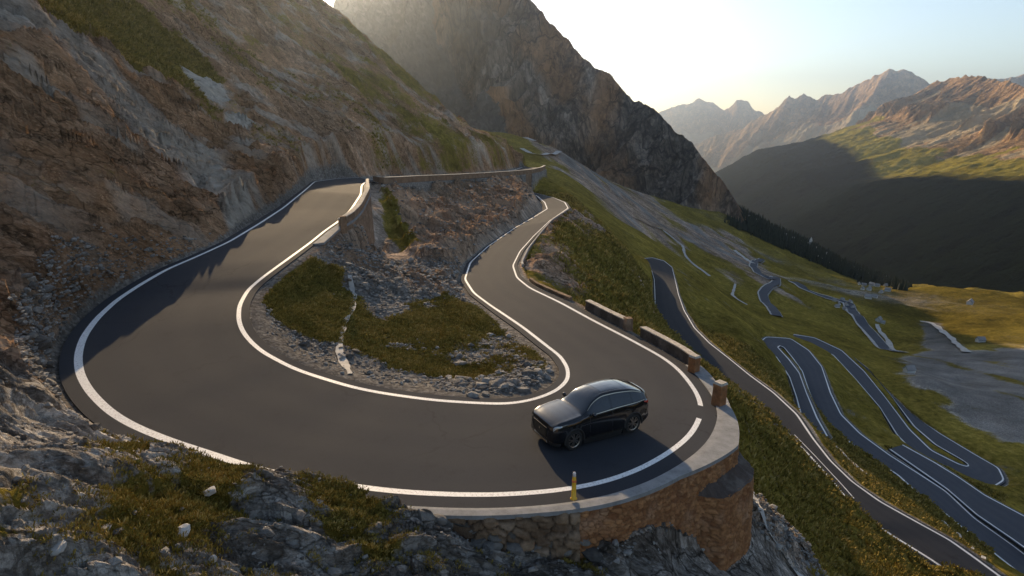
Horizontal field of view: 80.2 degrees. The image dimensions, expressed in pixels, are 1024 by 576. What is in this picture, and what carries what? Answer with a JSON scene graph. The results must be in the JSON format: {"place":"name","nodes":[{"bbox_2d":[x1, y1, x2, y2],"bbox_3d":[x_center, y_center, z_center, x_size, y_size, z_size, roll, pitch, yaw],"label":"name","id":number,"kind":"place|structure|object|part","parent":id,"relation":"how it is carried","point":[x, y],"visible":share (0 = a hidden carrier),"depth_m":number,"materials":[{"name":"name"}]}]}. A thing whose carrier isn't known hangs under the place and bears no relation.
{"place":"outdoors","nodes":[
{"label":"outdoors","id":0,"kind":"place"},
{"bbox_2d":[335,275,356,373],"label":"path","id":1,"kind":"structure","parent":0,"point":[345,363],"depth_m":33.35,"materials":[{"name":"grey stone"}]},
{"bbox_2d":[59,177,716,507],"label":"road","id":2,"kind":"structure","parent":0,"point":[180,351],"depth_m":27.61,"materials":[{"name":"grey asphalt"}]},
{"bbox_2d":[531,378,648,449],"bbox_3d":[3.292,5.108,25.541,4.998,1.960,2.427,-8,17,-28],"label":"car","id":3,"kind":"object","parent":2,"relation":"on","point":[605,408],"visible":1,"depth_m":24.84,"materials":[{"name":"black paint"}]},
{"bbox_3d":[3.494,4.771,24.630,1.114,0.519,0.291,-8,17,-28],"label":"front side window","id":4,"kind":"part","parent":3,"relation":"part of","materials":[{"name":"black glass"}]},
{"bbox_3d":[4.486,4.600,25.129,0.979,0.456,0.272,-8,17,-26],"label":"rear side window","id":5,"kind":"part","parent":3,"relation":"part of","materials":[{"name":"black glass"}]},
{"bbox_3d":[4.835,4.125,26.144,0.723,0.279,1.312,-8,17,-28],"label":"rear window","id":6,"kind":"part","parent":3,"relation":"part of","materials":[{"name":"black glass"}]},
{"bbox_3d":[5.232,4.524,25.499,0.578,0.393,0.238,-8,17,-28],"label":"quarter window","id":7,"kind":"part","parent":3,"relation":"part of","materials":[{"name":"black glass"}]},
{"bbox_2d":[369,167,537,184],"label":"road","id":8,"kind":"structure","parent":0,"point":[520,168],"depth_m":168.67,"materials":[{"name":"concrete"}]},
{"bbox_2d":[0,0,1023,575],"bbox_3d":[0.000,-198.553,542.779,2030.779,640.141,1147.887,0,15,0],"label":"hillside","id":9,"kind":"structure","parent":0,"point":[100,132],"depth_m":57.62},
{"bbox_2d":[35,334,47,342],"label":"boulder","id":10,"kind":"object","parent":9,"relation":"on","point":[40,338],"visible":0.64,"depth_m":27.61,"materials":[{"name":"stone"}]},
{"bbox_2d":[37,337,51,349],"bbox_3d":[-21.520,2.589,27.843,0.717,0.714,0.884,-11,19,-34],"label":"boulder","id":11,"kind":"object","parent":9,"relation":"on","point":[45,344],"visible":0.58,"depth_m":27.71,"materials":[{"name":"stone"}]},
{"bbox_2d":[45,348,51,355],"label":"boulder","id":12,"kind":"object","parent":9,"relation":"on","point":[49,350],"visible":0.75,"depth_m":28.03,"materials":[{"name":"stone"}]},
{"bbox_2d":[45,368,53,373],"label":"boulder","id":13,"kind":"object","parent":9,"relation":"on","point":[50,370],"visible":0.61,"depth_m":26.75,"materials":[{"name":"stone"}]},
{"bbox_2d":[45,359,55,368],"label":"boulder","id":14,"kind":"object","parent":9,"relation":"on","point":[50,364],"visible":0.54,"depth_m":27.26,"materials":[{"name":"stone"}]},
{"bbox_2d":[46,378,56,386],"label":"boulder","id":15,"kind":"object","parent":9,"relation":"on","point":[51,382],"visible":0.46,"depth_m":25.31,"materials":[{"name":"stone"}]},
{"bbox_2d":[48,373,55,379],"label":"boulder","id":16,"kind":"object","parent":9,"relation":"on","point":[52,376],"visible":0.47,"depth_m":26.53,"materials":[{"name":"stone"}]},
{"bbox_2d":[49,540,66,556],"bbox_3d":[-8.411,4.796,11.159,0.404,0.182,0.317,0,15,0],"label":"boulder","id":17,"kind":"object","parent":9,"relation":"on","point":[59,547],"visible":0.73,"depth_m":11.10,"materials":[{"name":"grey stone"}]},
{"bbox_2d":[101,523,111,535],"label":"boulder","id":18,"kind":"object","parent":9,"relation":"on","point":[106,526],"visible":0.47,"depth_m":12.63,"materials":[{"name":"stone"}]},
{"bbox_2d":[177,523,190,536],"bbox_3d":[-7.763,5.702,14.265,0.374,0.224,0.443,0,15,0],"label":"boulder","id":19,"kind":"object","parent":9,"relation":"on","point":[184,527],"visible":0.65,"depth_m":14.25,"materials":[{"name":"grey stone"}]},
{"bbox_2d":[203,486,215,495],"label":"boulder","id":20,"kind":"object","parent":9,"relation":"on","point":[212,489],"visible":0.99,"depth_m":16.20,"materials":[{"name":"grey stone"}]},
{"bbox_2d":[208,555,217,561],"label":"boulder","id":21,"kind":"object","parent":9,"relation":"on","point":[214,556],"visible":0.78,"depth_m":14.10,"materials":[{"name":"grey stone"}]},
{"bbox_2d":[38,0,405,169],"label":"grass","id":22,"kind":"structure","parent":9,"relation":"on","point":[166,68],"depth_m":65.97,"materials":[{"name":"green plant"}]},
{"bbox_2d":[254,526,275,537],"bbox_3d":[-6.528,6.440,15.964,0.648,0.310,0.323,7,17,24],"label":"boulder","id":23,"kind":"object","parent":9,"relation":"on","point":[267,531],"visible":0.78,"depth_m":15.86,"materials":[{"name":"stone"}]},
{"bbox_2d":[292,509,305,523],"bbox_3d":[-5.971,6.421,17.043,0.456,0.368,0.370,14,20,40],"label":"boulder","id":24,"kind":"object","parent":9,"relation":"on","point":[298,516],"visible":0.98,"depth_m":16.93,"materials":[{"name":"stone"}]},
{"bbox_2d":[6,428,608,575],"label":"grass","id":25,"kind":"structure","parent":9,"relation":"on","point":[179,499],"depth_m":15.68,"materials":[{"name":"green plant"}]},
{"bbox_2d":[313,184,374,244],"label":"retaining wall","id":26,"kind":"structure","parent":9,"relation":"on","point":[366,221],"depth_m":55.44,"materials":[{"name":"grey concrete"}]},
{"bbox_2d":[337,179,369,225],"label":"parapet","id":27,"kind":"structure","parent":26,"relation":"on","point":[354,212],"depth_m":54.77,"materials":[{"name":"grey concrete"}]},
{"bbox_2d":[340,216,347,233],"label":"stone post","id":28,"kind":"object","parent":9,"relation":"on","point":[343,224],"visible":1,"depth_m":46.22,"materials":[{"name":"stone"}]},
{"bbox_2d":[261,255,549,380],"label":"grass","id":29,"kind":"structure","parent":9,"relation":"on","point":[416,322],"depth_m":37.41,"materials":[{"name":"green plant"}]},
{"bbox_2d":[1,177,827,575],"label":"loose stones","id":30,"kind":"object","parent":9,"relation":"on","point":[37,361],"visible":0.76,"depth_m":32.04,"materials":[{"name":"grey stone"}]},
{"bbox_2d":[419,510,433,521],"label":"boulder","id":31,"kind":"object","parent":9,"relation":"on","point":[424,516],"visible":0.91,"depth_m":19.35,"materials":[{"name":"stone"}]},
{"bbox_2d":[434,514,446,525],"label":"boulder","id":32,"kind":"object","parent":9,"relation":"on","point":[441,519],"visible":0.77,"depth_m":19.79,"materials":[{"name":"stone"}]},
{"bbox_2d":[372,165,544,185],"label":"retaining wall","id":33,"kind":"structure","parent":9,"relation":"on","point":[423,178],"depth_m":104.14,"materials":[{"name":"grey concrete"}]},
{"bbox_2d":[453,378,463,383],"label":"boulder","id":34,"kind":"object","parent":9,"relation":"on","point":[457,380],"visible":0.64,"depth_m":30.55,"materials":[{"name":"stone"}]},
{"bbox_2d":[453,522,469,527],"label":"boulder","id":35,"kind":"object","parent":9,"relation":"on","point":[466,524],"visible":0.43,"depth_m":20.11,"materials":[{"name":"stone"}]},
{"bbox_2d":[457,382,468,386],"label":"boulder","id":36,"kind":"object","parent":9,"relation":"on","point":[463,383],"visible":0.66,"depth_m":30.13,"materials":[{"name":"stone"}]},
{"bbox_2d":[466,391,478,397],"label":"boulder","id":37,"kind":"object","parent":9,"relation":"on","point":[472,394],"visible":0.93,"depth_m":28.71,"materials":[{"name":"stone"}]},
{"bbox_2d":[476,382,486,385],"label":"boulder","id":38,"kind":"object","parent":9,"relation":"on","point":[480,383],"visible":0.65,"depth_m":29.97,"materials":[{"name":"stone"}]},
{"bbox_2d":[481,377,489,382],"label":"boulder","id":39,"kind":"object","parent":9,"relation":"on","point":[485,379],"visible":0.7,"depth_m":30.44,"materials":[{"name":"stone"}]},
{"bbox_2d":[482,540,502,549],"bbox_3d":[-0.724,8.611,20.284,0.819,0.528,0.726,11,19,34],"label":"boulder","id":40,"kind":"object","parent":9,"relation":"on","point":[490,545],"visible":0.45,"depth_m":20.02,"materials":[{"name":"stone"}]},
{"bbox_2d":[488,380,497,386],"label":"boulder","id":41,"kind":"object","parent":9,"relation":"on","point":[494,383],"visible":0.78,"depth_m":30.02,"materials":[{"name":"stone"}]},
{"bbox_2d":[407,501,579,562],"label":"dry stone wall","id":42,"kind":"structure","parent":9,"relation":"on","point":[545,526],"depth_m":20.30,"materials":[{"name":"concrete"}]},
{"bbox_2d":[507,532,515,539],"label":"boulder","id":43,"kind":"object","parent":42,"relation":"attached to","point":[512,536],"visible":0.31,"depth_m":20.27,"materials":[{"name":"stone"}]},
{"bbox_2d":[570,472,576,499],"bbox_3d":[2.116,6.737,20.732,0.240,1.050,0.168,0,15,0],"label":"marker post","id":44,"kind":"object","parent":42,"relation":"on","point":[573,495],"visible":1,"depth_m":20.71,"materials":[{"name":"yellow plastic"}]},
{"bbox_2d":[488,534,501,542],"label":"boulder","id":45,"kind":"object","parent":9,"relation":"on","point":[493,538],"visible":0.47,"depth_m":20.12,"materials":[{"name":"stone"}]},
{"bbox_2d":[495,378,504,384],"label":"boulder","id":46,"kind":"object","parent":9,"relation":"on","point":[500,381],"visible":0.66,"depth_m":30.25,"materials":[{"name":"stone"}]},
{"bbox_2d":[499,382,509,389],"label":"boulder","id":47,"kind":"object","parent":9,"relation":"on","point":[505,385],"visible":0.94,"depth_m":29.59,"materials":[{"name":"stone"}]},
{"bbox_2d":[507,382,515,387],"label":"boulder","id":48,"kind":"object","parent":9,"relation":"on","point":[512,385],"visible":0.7,"depth_m":29.76,"materials":[{"name":"stone"}]},
{"bbox_2d":[507,378,518,385],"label":"boulder","id":49,"kind":"object","parent":9,"relation":"on","point":[515,381],"visible":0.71,"depth_m":30.03,"materials":[{"name":"stone"}]},
{"bbox_2d":[506,542,525,555],"bbox_3d":[0.044,8.733,20.281,0.448,0.430,0.899,-13,20,-39],"label":"boulder","id":50,"kind":"object","parent":9,"relation":"on","point":[515,548],"visible":0.88,"depth_m":20.10,"materials":[{"name":"stone"}]},
{"bbox_2d":[516,386,530,392],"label":"boulder","id":51,"kind":"object","parent":9,"relation":"on","point":[521,389],"visible":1,"depth_m":29.52,"materials":[{"name":"stone"}]},
{"bbox_2d":[534,368,542,373],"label":"boulder","id":52,"kind":"object","parent":9,"relation":"on","point":[538,370],"visible":0.76,"depth_m":31.58,"materials":[{"name":"stone"}]},
{"bbox_2d":[521,208,569,266],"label":"retaining wall","id":53,"kind":"structure","parent":9,"relation":"on","point":[535,239],"depth_m":73.48,"materials":[{"name":"grey concrete"}]},
{"bbox_2d":[545,367,552,372],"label":"boulder","id":54,"kind":"object","parent":9,"relation":"on","point":[549,370],"visible":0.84,"depth_m":32.46,"materials":[{"name":"stone"}]},
{"bbox_2d":[529,278,572,300],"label":"kerb stone","id":55,"kind":"object","parent":9,"relation":"on","point":[551,290],"visible":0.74,"depth_m":49.35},
{"bbox_2d":[564,550,571,556],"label":"boulder","id":56,"kind":"object","parent":9,"relation":"on","point":[567,553],"visible":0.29,"depth_m":20.56,"materials":[{"name":"stone"}]},
{"bbox_2d":[580,539,591,545],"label":"boulder","id":57,"kind":"object","parent":9,"relation":"on","point":[585,543],"visible":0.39,"depth_m":20.82,"materials":[{"name":"stone"}]},
{"bbox_2d":[581,547,602,562],"bbox_3d":[2.739,9.201,20.901,0.992,0.474,0.494,13,20,38],"label":"boulder","id":58,"kind":"object","parent":9,"relation":"on","point":[592,554],"visible":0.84,"depth_m":20.71,"materials":[{"name":"stone"}]},
{"bbox_2d":[585,300,632,331],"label":"parapet","id":59,"kind":"structure","parent":9,"relation":"on","point":[612,317],"depth_m":41.88,"materials":[{"name":"concrete"}]},
{"bbox_2d":[576,365,753,571],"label":"retaining wall","id":60,"kind":"structure","parent":9,"relation":"on","point":[704,493],"depth_m":23.48,"materials":[{"name":"red stone"}]},
{"bbox_2d":[640,326,695,364],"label":"parapet","id":61,"kind":"structure","parent":60,"relation":"on","point":[669,345],"depth_m":36.47,"materials":[{"name":"concrete"}]},
{"bbox_2d":[688,353,700,373],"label":"stone pillar","id":62,"kind":"structure","parent":60,"relation":"on","point":[694,363],"depth_m":32.89,"materials":[{"name":"brown stone"}]},
{"bbox_2d":[711,380,727,406],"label":"stone pillar","id":63,"kind":"structure","parent":60,"relation":"on","point":[719,394],"depth_m":28.70,"materials":[{"name":"brown stone"}]},
{"bbox_2d":[534,190,1008,575],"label":"grass","id":64,"kind":"structure","parent":9,"relation":"on","point":[877,481],"depth_m":75.17,"materials":[{"name":"green plant"}]},
{"bbox_2d":[724,206,911,290],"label":"forest","id":65,"kind":"object","parent":9,"relation":"on","point":[812,251],"visible":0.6,"depth_m":681.73,"materials":[{"name":"green plant"}]},
{"bbox_2d":[864,294,871,298],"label":"house","id":66,"kind":"structure","parent":9,"relation":"on","point":[867,296],"depth_m":413.88,"materials":[{"name":"grey"}]},
{"bbox_2d":[875,316,882,322],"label":"house","id":67,"kind":"structure","parent":9,"relation":"on","point":[878,319],"depth_m":354.51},
{"bbox_2d":[902,365,916,373],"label":"house","id":68,"kind":"structure","parent":9,"relation":"on","point":[909,369],"depth_m":213.76,"materials":[{"name":"grey"}]},
{"bbox_2d":[966,298,973,304],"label":"house","id":69,"kind":"structure","parent":9,"relation":"on","point":[970,301],"depth_m":414.85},
{"bbox_2d":[975,336,986,342],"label":"house","id":70,"kind":"structure","parent":9,"relation":"on","point":[978,339],"depth_m":298.25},
{"bbox_2d":[333,0,745,221],"bbox_3d":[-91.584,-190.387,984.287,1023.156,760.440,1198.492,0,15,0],"label":"rock mountain","id":71,"kind":"structure","parent":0,"point":[522,68],"depth_m":775.44,"materials":[{"name":"grey stone"}]},
{"bbox_2d":[520,148,561,154],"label":"track","id":72,"kind":"structure","parent":0,"point":[555,152],"depth_m":411.79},
{"bbox_2d":[323,0,1023,114],"label":"sky","id":73,"kind":"structure","parent":0,"point":[663,54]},
{"bbox_2d":[642,221,709,275],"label":"track","id":74,"kind":"structure","parent":0,"point":[683,250],"depth_m":370.60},
{"bbox_2d":[659,98,763,143],"bbox_3d":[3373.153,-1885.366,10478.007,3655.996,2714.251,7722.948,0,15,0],"label":"farthest range","id":75,"kind":"structure","parent":0,"point":[698,120],"depth_m":10746.68,"materials":[{"name":"grey stone"}]},
{"bbox_2d":[711,167,720,171],"bbox_3d":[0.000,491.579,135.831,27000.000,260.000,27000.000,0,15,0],"label":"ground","id":76,"kind":"structure","parent":0,"point":[715,169],"depth_m":7712.71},
{"bbox_2d":[731,283,747,304],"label":"track","id":77,"kind":"structure","parent":0,"point":[733,290],"depth_m":323.53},
{"bbox_2d":[733,250,753,262],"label":"road","id":78,"kind":"structure","parent":0,"point":[737,252],"depth_m":487.44,"materials":[{"name":"grey asphalt"}]},
{"bbox_2d":[749,258,782,316],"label":"road","id":79,"kind":"structure","parent":0,"point":[763,292],"depth_m":359.25,"materials":[{"name":"grey asphalt"}]},
{"bbox_2d":[753,492,802,575],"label":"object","id":80,"kind":"structure","parent":0,"point":[764,518],"depth_m":29.95,"materials":[{"name":"grey stone"}]},
{"bbox_2d":[645,257,1002,575],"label":"road","id":81,"kind":"structure","parent":0,"point":[935,547],"depth_m":91.76,"materials":[{"name":"grey asphalt"}]},
{"bbox_2d":[788,280,906,352],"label":"road","id":82,"kind":"structure","parent":0,"point":[875,338],"depth_m":346.34,"materials":[{"name":"grey asphalt"}]},
{"bbox_2d":[694,69,1023,168],"bbox_3d":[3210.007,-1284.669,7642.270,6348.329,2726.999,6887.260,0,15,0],"label":"range","id":83,"kind":"structure","parent":0,"point":[800,118],"depth_m":7418.47,"materials":[{"name":"grey stone"}]},
{"bbox_2d":[715,74,1023,291],"bbox_3d":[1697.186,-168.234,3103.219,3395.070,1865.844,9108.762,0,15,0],"label":"sunlit range","id":84,"kind":"structure","parent":0,"point":[925,185],"depth_m":1930.31,"materials":[{"name":"green plant"}]},
{"bbox_2d":[875,324,898,350],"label":"track","id":85,"kind":"structure","parent":0,"point":[888,341],"depth_m":326.11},
{"bbox_2d":[762,337,1023,573],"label":"road","id":86,"kind":"structure","parent":0,"point":[1009,553],"depth_m":139.06,"materials":[{"name":"grey asphalt"}]},
{"bbox_2d":[793,334,1005,485],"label":"road","id":87,"kind":"structure","parent":0,"point":[976,467],"depth_m":159.52,"materials":[{"name":"grey asphalt"}]},
{"bbox_2d":[921,321,970,351],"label":"track","id":88,"kind":"structure","parent":0,"point":[953,340],"depth_m":313.13,"materials":[{"name":"grey gravel"}]},
{"bbox_2d":[888,444,1023,549],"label":"road","id":89,"kind":"structure","parent":0,"point":[1005,521],"depth_m":120.43,"materials":[{"name":"grey asphalt"}]},
{"bbox_2d":[942,520,985,558],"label":"rocks","id":90,"kind":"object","parent":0,"point":[982,556],"depth_m":94.10,"materials":[{"name":"grey stone"}]}
]}

